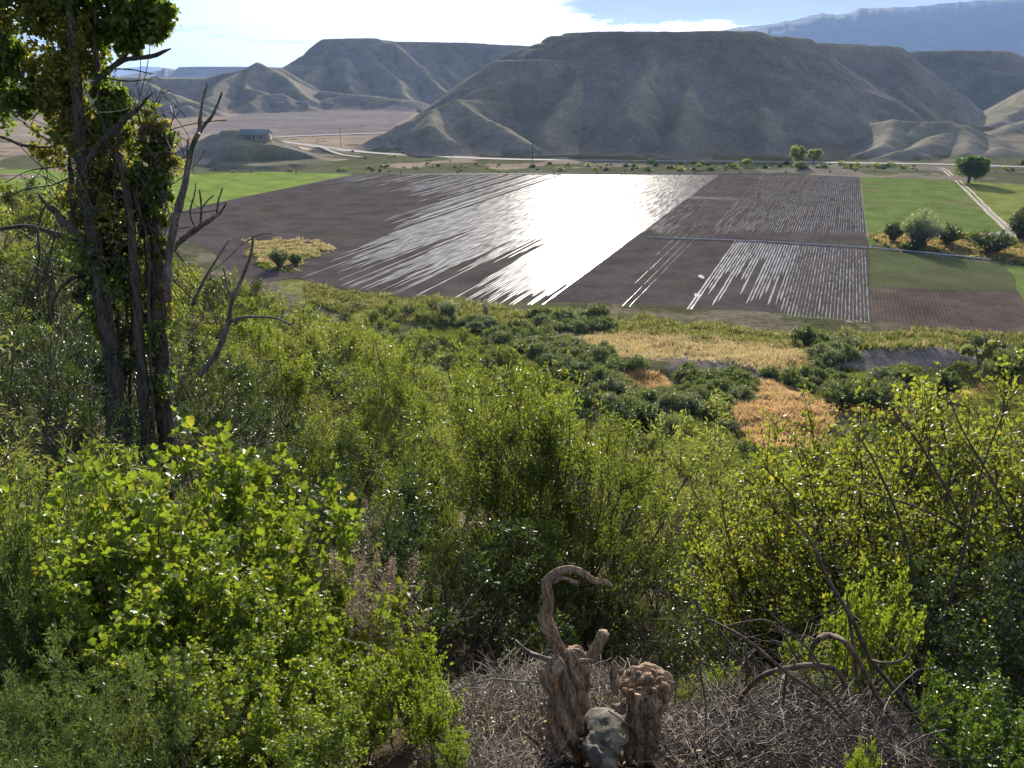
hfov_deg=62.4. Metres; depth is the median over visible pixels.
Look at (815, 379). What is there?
sagebrush
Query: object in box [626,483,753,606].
shaded shrub
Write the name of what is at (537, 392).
slope bush
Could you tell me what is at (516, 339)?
sagebrush
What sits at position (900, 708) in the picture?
dead twigs
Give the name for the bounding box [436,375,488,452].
willow bush
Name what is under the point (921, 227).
russian olive
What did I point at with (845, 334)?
sagebrush
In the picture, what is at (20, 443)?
willow shrub
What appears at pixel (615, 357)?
sagebrush
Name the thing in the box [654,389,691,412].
sagebrush
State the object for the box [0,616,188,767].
rabbitbrush
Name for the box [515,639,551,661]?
dead limb
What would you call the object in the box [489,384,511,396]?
slope bush
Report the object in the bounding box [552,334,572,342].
sagebrush
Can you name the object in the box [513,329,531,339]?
sagebrush
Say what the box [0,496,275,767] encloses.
currant bush
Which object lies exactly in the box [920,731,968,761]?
dead limb
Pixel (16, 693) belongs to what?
rabbitbrush
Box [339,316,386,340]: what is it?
willow bush
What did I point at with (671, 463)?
willow bush
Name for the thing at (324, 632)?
currant bush
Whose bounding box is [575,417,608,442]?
slope bush
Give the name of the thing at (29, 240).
willow bush
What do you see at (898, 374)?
greasewood bush
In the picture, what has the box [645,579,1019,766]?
dead twigs
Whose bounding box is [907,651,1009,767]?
currant bush
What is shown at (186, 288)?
willow bush
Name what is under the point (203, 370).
dead sapling
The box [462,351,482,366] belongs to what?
slope bush
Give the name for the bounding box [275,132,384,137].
country road
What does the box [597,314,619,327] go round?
sagebrush
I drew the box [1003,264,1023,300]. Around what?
corner green field
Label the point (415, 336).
slope bush
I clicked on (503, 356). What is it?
slope bush
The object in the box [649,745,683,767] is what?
dead limb
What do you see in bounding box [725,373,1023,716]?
serviceberry bush
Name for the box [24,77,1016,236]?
dirt road
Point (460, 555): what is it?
willow shrub
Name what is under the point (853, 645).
dead limb
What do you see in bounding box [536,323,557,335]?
sagebrush
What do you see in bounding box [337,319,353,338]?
willow bush
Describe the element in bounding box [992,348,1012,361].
sagebrush
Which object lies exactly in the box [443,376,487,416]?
willow bush
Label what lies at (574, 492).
willow shrub
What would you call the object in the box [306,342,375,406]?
willow bush
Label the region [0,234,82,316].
willow bush
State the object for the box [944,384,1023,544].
leaning branch
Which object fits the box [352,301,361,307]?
slope bush
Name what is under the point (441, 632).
dead limb
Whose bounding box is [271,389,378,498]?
willow shrub
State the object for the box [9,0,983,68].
sky
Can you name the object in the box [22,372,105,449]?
shaded shrub
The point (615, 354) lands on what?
sagebrush
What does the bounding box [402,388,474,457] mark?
willow bush
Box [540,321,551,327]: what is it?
sagebrush
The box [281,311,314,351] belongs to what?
willow bush
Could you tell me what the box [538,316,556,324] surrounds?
sagebrush
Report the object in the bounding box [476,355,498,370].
slope bush
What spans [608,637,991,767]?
dead twigs
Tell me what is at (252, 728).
currant bush
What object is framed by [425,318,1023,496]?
hollow grass
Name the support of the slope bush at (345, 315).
on the hillside ground at (400, 750)
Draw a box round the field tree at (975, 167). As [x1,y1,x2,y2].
[953,155,990,182]
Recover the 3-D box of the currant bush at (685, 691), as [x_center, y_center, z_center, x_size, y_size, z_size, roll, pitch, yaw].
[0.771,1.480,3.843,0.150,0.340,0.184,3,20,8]
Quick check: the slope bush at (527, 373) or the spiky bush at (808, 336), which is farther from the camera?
the spiky bush at (808, 336)
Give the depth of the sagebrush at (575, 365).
126.22 m
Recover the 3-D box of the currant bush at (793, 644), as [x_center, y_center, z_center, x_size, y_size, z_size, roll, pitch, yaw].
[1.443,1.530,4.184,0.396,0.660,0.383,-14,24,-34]
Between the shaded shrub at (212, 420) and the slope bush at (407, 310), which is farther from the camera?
the slope bush at (407, 310)
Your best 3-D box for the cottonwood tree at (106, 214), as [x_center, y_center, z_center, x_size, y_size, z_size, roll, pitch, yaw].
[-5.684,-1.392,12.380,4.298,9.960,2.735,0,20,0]
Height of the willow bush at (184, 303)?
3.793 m
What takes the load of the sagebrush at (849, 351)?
on the hillside ground at (400, 750)
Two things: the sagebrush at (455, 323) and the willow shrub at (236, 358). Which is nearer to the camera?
the willow shrub at (236, 358)
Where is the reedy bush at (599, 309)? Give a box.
[584,302,610,316]
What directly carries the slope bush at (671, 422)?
on the hillside ground at (400, 750)
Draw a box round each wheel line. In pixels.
[147,165,351,173]
[400,171,836,173]
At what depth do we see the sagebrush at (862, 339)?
159.16 m
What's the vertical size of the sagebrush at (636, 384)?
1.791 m
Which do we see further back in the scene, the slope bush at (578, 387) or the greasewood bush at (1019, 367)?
the greasewood bush at (1019, 367)
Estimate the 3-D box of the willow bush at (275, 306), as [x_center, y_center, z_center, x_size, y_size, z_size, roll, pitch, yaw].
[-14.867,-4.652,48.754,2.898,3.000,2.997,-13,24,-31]
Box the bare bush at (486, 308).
[480,299,489,315]
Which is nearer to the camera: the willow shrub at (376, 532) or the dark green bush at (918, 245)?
the willow shrub at (376, 532)
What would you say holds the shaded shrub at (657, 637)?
on the hillside ground at (400, 750)
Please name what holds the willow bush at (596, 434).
on the hillside ground at (400, 750)
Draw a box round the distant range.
[24,66,175,76]
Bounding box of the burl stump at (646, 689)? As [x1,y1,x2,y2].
[608,662,673,766]
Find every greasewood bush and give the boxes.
[817,377,871,410]
[842,374,892,410]
[873,381,909,411]
[892,370,915,382]
[928,368,964,399]
[997,353,1023,375]
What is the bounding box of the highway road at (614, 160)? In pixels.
[284,141,1023,166]
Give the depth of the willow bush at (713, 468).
70.82 m
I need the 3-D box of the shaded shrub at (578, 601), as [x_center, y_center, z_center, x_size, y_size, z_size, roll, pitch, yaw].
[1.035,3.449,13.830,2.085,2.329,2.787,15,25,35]
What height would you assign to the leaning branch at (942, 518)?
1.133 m
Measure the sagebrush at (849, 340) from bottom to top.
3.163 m
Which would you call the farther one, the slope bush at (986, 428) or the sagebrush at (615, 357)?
the sagebrush at (615, 357)
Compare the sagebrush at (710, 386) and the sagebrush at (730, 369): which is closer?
the sagebrush at (710, 386)
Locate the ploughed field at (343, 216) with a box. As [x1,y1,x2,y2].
[136,173,871,320]
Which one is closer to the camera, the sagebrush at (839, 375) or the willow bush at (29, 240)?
the willow bush at (29, 240)
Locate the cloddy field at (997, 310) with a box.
[871,286,1023,335]
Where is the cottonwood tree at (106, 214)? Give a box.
[0,0,226,499]
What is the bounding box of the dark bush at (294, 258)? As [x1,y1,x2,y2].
[287,252,302,264]
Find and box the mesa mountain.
[721,0,1023,56]
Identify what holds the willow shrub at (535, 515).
on the hillside ground at (400, 750)
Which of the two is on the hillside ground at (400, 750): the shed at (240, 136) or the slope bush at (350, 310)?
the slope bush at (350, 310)
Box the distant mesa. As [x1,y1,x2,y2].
[116,67,282,77]
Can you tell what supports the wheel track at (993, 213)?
on the yellow pasture field at (1003, 201)
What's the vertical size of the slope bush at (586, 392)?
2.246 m
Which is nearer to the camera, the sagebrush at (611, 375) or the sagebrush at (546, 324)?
the sagebrush at (611, 375)
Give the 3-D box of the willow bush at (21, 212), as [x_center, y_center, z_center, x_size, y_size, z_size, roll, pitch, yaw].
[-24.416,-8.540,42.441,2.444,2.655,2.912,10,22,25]
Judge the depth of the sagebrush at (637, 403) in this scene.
102.73 m
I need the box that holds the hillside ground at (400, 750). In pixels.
[0,226,1023,767]
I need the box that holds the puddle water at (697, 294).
[477,275,851,321]
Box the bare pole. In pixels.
[191,239,229,305]
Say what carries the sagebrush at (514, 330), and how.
on the hillside ground at (400, 750)
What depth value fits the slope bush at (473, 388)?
108.02 m
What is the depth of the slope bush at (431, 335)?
159.83 m
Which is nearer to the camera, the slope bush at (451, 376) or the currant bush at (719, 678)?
the currant bush at (719, 678)
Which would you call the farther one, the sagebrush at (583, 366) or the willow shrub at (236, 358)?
the sagebrush at (583, 366)
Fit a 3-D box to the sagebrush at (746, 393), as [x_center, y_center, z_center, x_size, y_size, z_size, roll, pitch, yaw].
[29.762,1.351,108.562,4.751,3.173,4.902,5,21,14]
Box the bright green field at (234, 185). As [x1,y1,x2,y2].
[0,169,351,228]
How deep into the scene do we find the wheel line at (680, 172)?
453.09 m
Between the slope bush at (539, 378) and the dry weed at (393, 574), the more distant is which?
the slope bush at (539, 378)
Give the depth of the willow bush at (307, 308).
52.83 m
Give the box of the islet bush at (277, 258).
[265,246,288,266]
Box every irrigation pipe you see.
[646,236,868,247]
[869,247,990,259]
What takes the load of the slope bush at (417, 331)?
on the hillside ground at (400, 750)
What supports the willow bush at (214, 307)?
on the hillside ground at (400, 750)
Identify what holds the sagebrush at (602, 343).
on the hillside ground at (400, 750)
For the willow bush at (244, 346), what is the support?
on the hillside ground at (400, 750)
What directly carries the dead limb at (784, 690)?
on the dead twigs at (827, 744)
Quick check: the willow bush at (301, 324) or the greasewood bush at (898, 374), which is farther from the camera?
the greasewood bush at (898, 374)
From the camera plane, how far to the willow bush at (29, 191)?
46.02 m
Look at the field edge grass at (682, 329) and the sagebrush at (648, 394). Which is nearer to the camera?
the sagebrush at (648, 394)
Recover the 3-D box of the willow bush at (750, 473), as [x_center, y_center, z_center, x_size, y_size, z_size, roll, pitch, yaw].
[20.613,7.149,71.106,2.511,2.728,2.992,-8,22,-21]
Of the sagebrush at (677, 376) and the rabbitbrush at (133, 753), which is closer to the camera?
the rabbitbrush at (133, 753)
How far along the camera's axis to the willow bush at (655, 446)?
77.04 m
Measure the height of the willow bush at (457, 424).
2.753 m
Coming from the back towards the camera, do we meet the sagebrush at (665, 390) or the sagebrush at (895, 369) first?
the sagebrush at (895, 369)
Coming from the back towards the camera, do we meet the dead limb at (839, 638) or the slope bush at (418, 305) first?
the slope bush at (418, 305)
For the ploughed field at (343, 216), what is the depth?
276.37 m
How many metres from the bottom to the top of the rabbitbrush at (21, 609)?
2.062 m
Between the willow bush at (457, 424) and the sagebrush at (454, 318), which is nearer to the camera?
the willow bush at (457, 424)
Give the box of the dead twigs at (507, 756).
[408,695,578,767]
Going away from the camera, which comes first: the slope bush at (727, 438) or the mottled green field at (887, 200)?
the slope bush at (727, 438)
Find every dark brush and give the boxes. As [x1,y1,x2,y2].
[560,390,596,409]
[574,392,614,417]
[595,400,633,424]
[621,402,667,432]
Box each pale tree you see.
[742,158,752,166]
[789,145,805,161]
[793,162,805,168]
[807,149,823,164]
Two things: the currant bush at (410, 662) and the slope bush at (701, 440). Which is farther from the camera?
the slope bush at (701, 440)
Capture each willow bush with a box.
[0,174,57,231]
[0,178,49,230]
[0,188,53,237]
[0,189,8,222]
[0,191,14,219]
[0,207,29,286]
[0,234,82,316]
[0,239,88,344]
[0,286,32,334]
[2,218,72,272]
[4,239,80,333]
[9,300,100,385]
[11,231,71,292]
[19,205,81,268]
[22,235,72,285]
[24,191,70,237]
[49,273,86,316]
[124,291,207,357]
[125,256,183,316]
[134,310,205,394]
[139,265,195,313]
[143,268,234,355]
[146,277,201,343]
[173,252,204,297]
[173,255,197,283]
[188,274,255,333]
[198,336,261,399]
[199,273,221,305]
[203,274,235,308]
[203,295,273,346]
[205,337,267,384]
[211,267,249,313]
[211,282,242,309]
[212,310,255,348]
[227,314,292,374]
[228,346,331,444]
[230,276,280,318]
[231,292,276,324]
[233,280,282,322]
[246,303,281,342]
[253,290,290,323]
[256,301,329,362]
[268,288,295,328]
[280,318,340,380]
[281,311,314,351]
[284,298,328,331]
[287,327,330,363]
[289,357,406,454]
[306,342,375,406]
[306,358,368,408]
[308,322,364,369]
[312,309,348,350]
[323,315,372,372]
[328,367,381,413]
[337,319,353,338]
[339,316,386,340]
[349,333,407,387]
[350,329,370,361]
[352,337,430,409]
[364,331,406,380]
[370,328,398,371]
[390,354,449,400]
[390,365,471,454]
[391,350,463,422]
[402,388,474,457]
[413,377,470,432]
[415,357,452,399]
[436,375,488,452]
[436,401,496,465]
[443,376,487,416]
[472,393,510,432]
[473,400,530,464]
[498,412,532,467]
[560,410,595,444]
[587,423,611,448]
[602,432,630,456]
[634,437,659,458]
[639,431,673,459]
[649,501,701,571]
[661,450,690,478]
[680,442,708,473]
[689,460,724,487]
[700,453,726,484]
[707,476,743,498]
[730,452,769,493]
[743,456,772,479]
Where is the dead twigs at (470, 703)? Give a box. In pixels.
[416,628,723,763]
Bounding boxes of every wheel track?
[937,167,1006,229]
[941,167,1011,229]
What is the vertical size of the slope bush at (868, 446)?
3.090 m
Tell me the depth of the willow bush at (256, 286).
49.33 m
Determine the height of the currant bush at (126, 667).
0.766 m
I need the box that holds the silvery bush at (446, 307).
[436,297,460,316]
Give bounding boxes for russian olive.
[899,208,946,243]
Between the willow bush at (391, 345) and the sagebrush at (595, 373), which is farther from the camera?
the sagebrush at (595, 373)
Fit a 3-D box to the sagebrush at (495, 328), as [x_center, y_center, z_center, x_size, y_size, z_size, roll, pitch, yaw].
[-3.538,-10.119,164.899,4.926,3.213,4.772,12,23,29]
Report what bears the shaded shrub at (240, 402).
on the hillside ground at (400, 750)
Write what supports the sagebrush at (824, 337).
on the hillside ground at (400, 750)
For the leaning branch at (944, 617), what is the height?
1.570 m
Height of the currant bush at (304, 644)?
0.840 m
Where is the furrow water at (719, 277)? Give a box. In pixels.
[280,175,868,321]
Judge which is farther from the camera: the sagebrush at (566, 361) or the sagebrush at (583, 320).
the sagebrush at (583, 320)
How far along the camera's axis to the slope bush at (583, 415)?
95.30 m
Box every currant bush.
[0,405,343,766]
[0,455,258,754]
[0,477,193,763]
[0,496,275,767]
[42,634,269,767]
[76,538,313,765]
[122,424,380,732]
[146,624,338,767]
[179,493,420,735]
[206,577,347,759]
[253,683,372,767]
[294,647,406,767]
[366,610,453,742]
[390,673,470,767]
[435,726,472,767]
[669,678,696,724]
[690,658,753,729]
[761,631,847,730]
[816,547,928,735]
[844,732,883,767]
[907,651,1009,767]
[919,656,1023,767]
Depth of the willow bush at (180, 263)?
58.81 m
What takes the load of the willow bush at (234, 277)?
on the hillside ground at (400, 750)
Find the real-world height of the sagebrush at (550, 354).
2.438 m
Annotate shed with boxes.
[234,134,245,138]
[271,102,283,105]
[295,102,308,106]
[320,103,333,106]
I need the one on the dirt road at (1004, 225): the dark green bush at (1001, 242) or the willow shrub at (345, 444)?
the dark green bush at (1001, 242)
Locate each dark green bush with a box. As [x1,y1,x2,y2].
[883,220,903,239]
[903,237,926,250]
[936,222,966,244]
[967,229,1022,252]
[1005,206,1023,238]
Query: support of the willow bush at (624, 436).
on the hillside ground at (400, 750)
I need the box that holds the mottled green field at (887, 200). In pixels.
[860,177,1002,246]
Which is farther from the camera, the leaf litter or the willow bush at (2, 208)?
the willow bush at (2, 208)
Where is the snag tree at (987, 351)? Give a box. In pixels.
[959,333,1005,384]
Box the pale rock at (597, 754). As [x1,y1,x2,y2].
[581,730,618,767]
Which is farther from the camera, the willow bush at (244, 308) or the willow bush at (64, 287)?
the willow bush at (244, 308)
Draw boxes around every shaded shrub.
[0,284,148,420]
[0,303,175,500]
[0,310,150,521]
[0,353,21,399]
[0,421,58,483]
[7,386,173,559]
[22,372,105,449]
[30,287,184,404]
[49,310,261,481]
[57,354,312,550]
[62,344,208,445]
[120,424,351,579]
[135,484,318,581]
[157,344,283,465]
[193,408,349,541]
[235,438,574,722]
[399,542,579,691]
[494,532,645,648]
[498,502,663,626]
[586,533,750,683]
[599,559,752,692]
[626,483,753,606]
[650,546,869,712]
[655,476,784,632]
[815,538,1023,741]
[876,534,1023,767]
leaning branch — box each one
[852,426,921,633]
[861,490,1023,620]
[893,411,974,548]
[934,398,1009,648]
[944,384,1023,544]
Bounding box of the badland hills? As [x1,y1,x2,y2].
[0,31,1023,184]
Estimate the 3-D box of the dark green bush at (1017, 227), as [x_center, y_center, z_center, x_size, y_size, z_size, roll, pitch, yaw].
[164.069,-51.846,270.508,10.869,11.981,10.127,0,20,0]
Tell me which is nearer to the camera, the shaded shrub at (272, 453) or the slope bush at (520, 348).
the shaded shrub at (272, 453)
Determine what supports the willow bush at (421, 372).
on the hillside ground at (400, 750)
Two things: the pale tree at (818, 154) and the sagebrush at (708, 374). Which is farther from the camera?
the pale tree at (818, 154)
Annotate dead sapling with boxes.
[197,233,296,377]
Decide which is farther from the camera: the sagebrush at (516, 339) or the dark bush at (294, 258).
the dark bush at (294, 258)
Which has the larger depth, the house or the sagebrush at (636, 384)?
the house
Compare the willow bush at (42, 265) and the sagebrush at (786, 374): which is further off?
the sagebrush at (786, 374)
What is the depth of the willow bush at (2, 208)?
36.05 m
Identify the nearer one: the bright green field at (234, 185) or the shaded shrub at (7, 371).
the shaded shrub at (7, 371)
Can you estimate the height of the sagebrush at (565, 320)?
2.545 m
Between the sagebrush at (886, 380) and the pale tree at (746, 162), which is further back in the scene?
the pale tree at (746, 162)
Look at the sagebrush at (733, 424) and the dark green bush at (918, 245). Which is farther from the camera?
the dark green bush at (918, 245)
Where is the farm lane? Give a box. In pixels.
[300,147,361,156]
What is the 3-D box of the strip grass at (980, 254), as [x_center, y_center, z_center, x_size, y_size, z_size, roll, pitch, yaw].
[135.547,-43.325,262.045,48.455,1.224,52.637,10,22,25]
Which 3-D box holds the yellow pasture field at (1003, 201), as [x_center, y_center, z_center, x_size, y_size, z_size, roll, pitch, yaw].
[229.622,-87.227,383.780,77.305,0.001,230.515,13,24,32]
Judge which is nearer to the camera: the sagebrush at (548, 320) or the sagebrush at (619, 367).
the sagebrush at (619, 367)
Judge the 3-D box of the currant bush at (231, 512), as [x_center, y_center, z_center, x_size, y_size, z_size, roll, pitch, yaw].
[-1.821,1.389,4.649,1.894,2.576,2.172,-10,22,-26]
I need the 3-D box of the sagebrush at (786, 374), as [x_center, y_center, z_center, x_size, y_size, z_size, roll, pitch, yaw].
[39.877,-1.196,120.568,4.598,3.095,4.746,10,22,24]
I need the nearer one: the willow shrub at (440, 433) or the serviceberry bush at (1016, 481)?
the serviceberry bush at (1016, 481)
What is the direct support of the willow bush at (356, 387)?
on the hillside ground at (400, 750)
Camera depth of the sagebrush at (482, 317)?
174.84 m
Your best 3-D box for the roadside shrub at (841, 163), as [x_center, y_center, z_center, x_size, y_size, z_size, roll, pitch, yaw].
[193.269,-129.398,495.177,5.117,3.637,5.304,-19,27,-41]
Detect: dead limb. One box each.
[341,638,378,656]
[429,679,539,701]
[440,581,484,633]
[441,605,482,630]
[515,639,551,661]
[518,728,546,750]
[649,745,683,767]
[701,662,846,758]
[710,619,875,752]
[722,619,835,718]
[740,643,748,703]
[759,602,856,739]
[768,670,787,735]
[782,509,934,748]
[808,632,894,722]
[826,735,877,764]
[846,590,858,682]
[870,638,911,664]
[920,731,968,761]
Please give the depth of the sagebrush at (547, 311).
184.74 m
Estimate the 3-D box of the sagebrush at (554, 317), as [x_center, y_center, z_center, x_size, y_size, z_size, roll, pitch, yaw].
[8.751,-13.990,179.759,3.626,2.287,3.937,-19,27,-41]
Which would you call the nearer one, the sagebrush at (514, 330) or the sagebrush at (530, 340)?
the sagebrush at (530, 340)
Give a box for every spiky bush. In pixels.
[788,325,801,345]
[796,323,820,345]
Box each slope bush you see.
[280,304,330,334]
[331,331,386,370]
[335,310,351,320]
[339,318,351,327]
[340,303,355,314]
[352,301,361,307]
[354,313,368,325]
[362,309,381,321]
[373,301,390,311]
[373,318,385,327]
[385,296,397,305]
[386,305,399,314]
[386,337,438,367]
[388,322,400,332]
[390,317,405,326]
[396,333,413,343]
[401,304,414,314]
[406,326,425,339]
[409,333,428,344]
[412,300,428,311]
[412,308,430,318]
[415,341,427,352]
[416,305,430,313]
[419,338,443,352]
[422,321,433,329]
[422,332,439,342]
[423,310,439,322]
[425,296,440,308]
[432,335,449,348]
[434,313,452,325]
[434,350,459,367]
[440,311,452,316]
[442,338,466,354]
[443,371,459,383]
[454,374,485,395]
[456,327,470,339]
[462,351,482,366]
[467,337,481,344]
[473,334,493,347]
[476,325,487,331]
[476,345,486,351]
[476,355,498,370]
[480,374,503,393]
[483,385,497,395]
[487,344,506,358]
[487,364,506,375]
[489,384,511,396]
[495,330,514,343]
[495,368,520,384]
[498,345,520,361]
[504,387,530,408]
[512,339,527,353]
[518,367,534,378]
[520,359,535,367]
[524,387,555,409]
[525,371,555,387]
[533,354,553,368]
[538,367,558,380]
[549,378,570,395]
[557,367,570,379]
[563,399,587,420]
[570,385,581,392]
[575,389,592,398]
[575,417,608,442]
[577,407,599,422]
[589,410,609,425]
[601,421,624,436]
[621,427,652,453]
[629,404,661,427]
[645,446,681,472]
[650,414,683,435]
[664,410,696,431]
[665,436,691,454]
[676,465,704,484]
[688,431,728,460]
[692,486,738,509]
[714,427,735,444]
[736,439,762,461]
[738,471,774,488]
[747,453,772,464]
[779,446,809,459]
[788,445,831,469]
[819,437,847,458]
[843,418,879,443]
[855,439,891,467]
[886,425,909,441]
[931,437,951,447]
[969,419,1003,434]
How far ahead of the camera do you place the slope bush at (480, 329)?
168.25 m
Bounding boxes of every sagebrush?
[448,314,460,324]
[452,319,463,326]
[457,313,476,326]
[463,319,486,332]
[475,314,491,320]
[479,319,492,327]
[482,325,503,336]
[485,316,499,325]
[489,330,509,342]
[497,323,511,331]
[504,317,522,327]
[508,338,520,346]
[509,326,524,336]
[512,319,535,328]
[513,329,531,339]
[515,329,534,336]
[519,324,541,334]
[520,336,539,348]
[523,342,552,357]
[525,305,549,316]
[530,313,551,325]
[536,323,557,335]
[536,332,553,343]
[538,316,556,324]
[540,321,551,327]
[540,352,559,363]
[542,305,553,313]
[544,341,556,349]
[547,338,567,348]
[547,345,563,355]
[548,313,558,319]
[549,321,564,331]
[550,307,572,316]
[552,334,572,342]
[552,353,580,369]
[554,340,575,348]
[554,346,570,354]
[556,352,573,361]
[558,310,578,319]
[559,315,572,321]
[560,318,573,324]
[562,322,572,331]
[563,361,586,375]
[568,346,585,356]
[568,369,587,382]
[569,319,590,333]
[569,335,589,345]
[571,341,589,353]
[574,353,589,362]
[575,316,587,324]
[576,309,589,317]
[576,357,601,371]
[581,365,610,384]
[581,378,597,386]
[582,344,610,360]
[582,380,611,394]
[584,315,601,323]
[587,321,602,331]
[588,338,620,354]
[592,354,606,362]
[592,372,632,395]
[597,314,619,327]
[598,370,628,381]
[599,321,615,331]
[601,391,619,404]
[602,371,633,388]
[603,356,623,364]
[604,358,632,373]
[608,353,622,360]
[616,394,636,411]
[621,384,647,397]
[625,355,652,371]
[627,398,654,414]
[628,382,646,389]
[631,387,663,404]
[632,402,666,422]
[633,396,647,401]
[646,386,669,404]
[653,384,677,391]
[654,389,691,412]
[655,383,676,393]
[655,404,667,414]
[669,369,684,381]
[673,393,705,414]
[676,380,697,391]
[677,361,703,370]
[678,365,705,378]
[680,374,697,385]
[683,385,706,397]
[683,390,703,401]
[690,377,706,387]
[696,379,724,394]
[697,396,737,417]
[700,366,735,383]
[701,390,716,400]
[704,376,735,393]
[705,406,735,421]
[711,392,738,405]
[713,416,741,433]
[717,364,742,377]
[725,384,752,396]
[726,385,761,402]
[731,368,761,385]
[733,377,760,391]
[757,365,779,376]
[773,366,806,383]
[781,365,805,376]
[793,379,818,392]
[796,364,812,375]
[805,341,831,356]
[805,366,828,378]
[806,358,827,370]
[806,375,821,383]
[808,352,840,367]
[813,332,834,342]
[813,338,823,344]
[817,347,847,365]
[819,380,838,392]
[825,367,838,374]
[826,378,840,385]
[827,340,842,349]
[831,371,849,380]
[834,343,862,360]
[837,335,859,349]
[838,328,853,339]
[845,375,862,383]
[846,335,866,342]
[864,365,892,380]
[876,375,911,391]
[888,367,910,374]
[890,374,910,386]
[970,334,986,344]
[988,361,1002,371]
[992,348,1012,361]
[998,341,1005,347]
[1002,345,1018,350]
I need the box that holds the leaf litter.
[413,678,971,767]
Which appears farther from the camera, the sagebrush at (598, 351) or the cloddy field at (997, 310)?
the cloddy field at (997, 310)
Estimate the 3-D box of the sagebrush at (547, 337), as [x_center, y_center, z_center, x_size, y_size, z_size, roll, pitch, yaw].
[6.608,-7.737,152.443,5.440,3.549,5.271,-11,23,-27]
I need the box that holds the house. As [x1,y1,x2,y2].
[238,129,272,141]
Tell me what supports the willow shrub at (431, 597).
on the hillside ground at (400, 750)
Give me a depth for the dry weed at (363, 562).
4.44 m
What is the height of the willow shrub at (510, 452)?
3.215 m
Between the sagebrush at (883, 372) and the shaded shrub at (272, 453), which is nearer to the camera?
the shaded shrub at (272, 453)
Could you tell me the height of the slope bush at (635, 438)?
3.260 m
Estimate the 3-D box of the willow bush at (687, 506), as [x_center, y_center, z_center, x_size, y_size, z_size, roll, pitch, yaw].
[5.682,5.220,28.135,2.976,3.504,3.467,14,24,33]
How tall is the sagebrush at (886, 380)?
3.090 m
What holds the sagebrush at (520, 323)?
on the hillside ground at (400, 750)
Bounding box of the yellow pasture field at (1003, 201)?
[959,181,1023,225]
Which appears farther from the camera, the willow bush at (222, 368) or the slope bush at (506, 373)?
the slope bush at (506, 373)
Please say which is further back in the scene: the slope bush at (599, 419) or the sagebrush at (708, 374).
the sagebrush at (708, 374)
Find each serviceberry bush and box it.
[657,450,881,703]
[682,403,1002,696]
[706,496,888,691]
[708,361,1003,618]
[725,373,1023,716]
[726,458,1023,722]
[737,414,1023,743]
[761,369,1023,737]
[782,344,1023,753]
[812,467,1023,764]
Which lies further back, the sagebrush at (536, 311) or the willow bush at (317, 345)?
the sagebrush at (536, 311)
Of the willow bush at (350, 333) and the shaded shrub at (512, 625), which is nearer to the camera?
the shaded shrub at (512, 625)
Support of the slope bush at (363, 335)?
on the hillside ground at (400, 750)
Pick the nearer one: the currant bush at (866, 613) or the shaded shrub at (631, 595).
the currant bush at (866, 613)
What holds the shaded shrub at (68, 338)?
on the hillside ground at (400, 750)
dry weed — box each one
[304,523,394,725]
[325,499,395,706]
[344,542,423,701]
[347,566,434,708]
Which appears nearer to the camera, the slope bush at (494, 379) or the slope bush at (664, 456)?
the slope bush at (664, 456)
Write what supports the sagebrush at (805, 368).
on the hillside ground at (400, 750)
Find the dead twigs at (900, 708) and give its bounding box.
[614,600,1005,767]
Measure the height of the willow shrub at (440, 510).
5.332 m
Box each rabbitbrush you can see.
[0,420,122,750]
[0,449,102,765]
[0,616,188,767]
[0,657,134,767]
[20,643,241,767]
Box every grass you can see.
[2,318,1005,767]
[242,236,335,270]
[302,280,1023,357]
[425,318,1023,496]
[566,329,815,400]
[619,367,836,451]
[761,371,1023,428]
[868,228,1023,264]
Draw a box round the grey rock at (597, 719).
[583,707,630,757]
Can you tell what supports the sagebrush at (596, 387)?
on the hillside ground at (400, 750)
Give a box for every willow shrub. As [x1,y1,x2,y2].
[0,325,13,359]
[0,328,164,753]
[0,353,37,421]
[0,399,235,758]
[169,339,223,440]
[201,345,283,431]
[238,328,330,446]
[241,455,439,680]
[258,390,402,538]
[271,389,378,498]
[271,415,412,568]
[313,312,444,474]
[336,393,416,487]
[345,398,406,473]
[349,381,420,459]
[354,335,627,615]
[364,528,476,662]
[382,406,478,521]
[414,483,535,624]
[417,349,666,622]
[426,415,476,483]
[456,384,720,655]
[461,426,508,465]
[486,423,562,504]
[488,444,615,562]
[493,481,559,560]
[557,479,670,599]
[570,385,764,622]
[617,508,670,595]
[649,532,698,585]
[654,498,721,571]
[656,478,742,592]
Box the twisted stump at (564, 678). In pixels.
[536,565,612,763]
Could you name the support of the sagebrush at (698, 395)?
on the hillside ground at (400, 750)
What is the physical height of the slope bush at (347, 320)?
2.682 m
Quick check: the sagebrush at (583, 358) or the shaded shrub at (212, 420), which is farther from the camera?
the sagebrush at (583, 358)
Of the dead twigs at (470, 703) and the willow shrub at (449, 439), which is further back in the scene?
the willow shrub at (449, 439)
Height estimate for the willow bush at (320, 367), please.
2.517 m
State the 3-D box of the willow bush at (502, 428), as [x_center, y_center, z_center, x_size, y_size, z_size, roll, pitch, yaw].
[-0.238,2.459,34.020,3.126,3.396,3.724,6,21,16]
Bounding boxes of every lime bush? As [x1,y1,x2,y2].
[898,242,912,249]
[958,232,984,239]
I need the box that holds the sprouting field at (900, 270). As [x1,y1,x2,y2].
[869,249,1015,289]
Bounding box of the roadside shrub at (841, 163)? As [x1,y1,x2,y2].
[836,161,846,165]

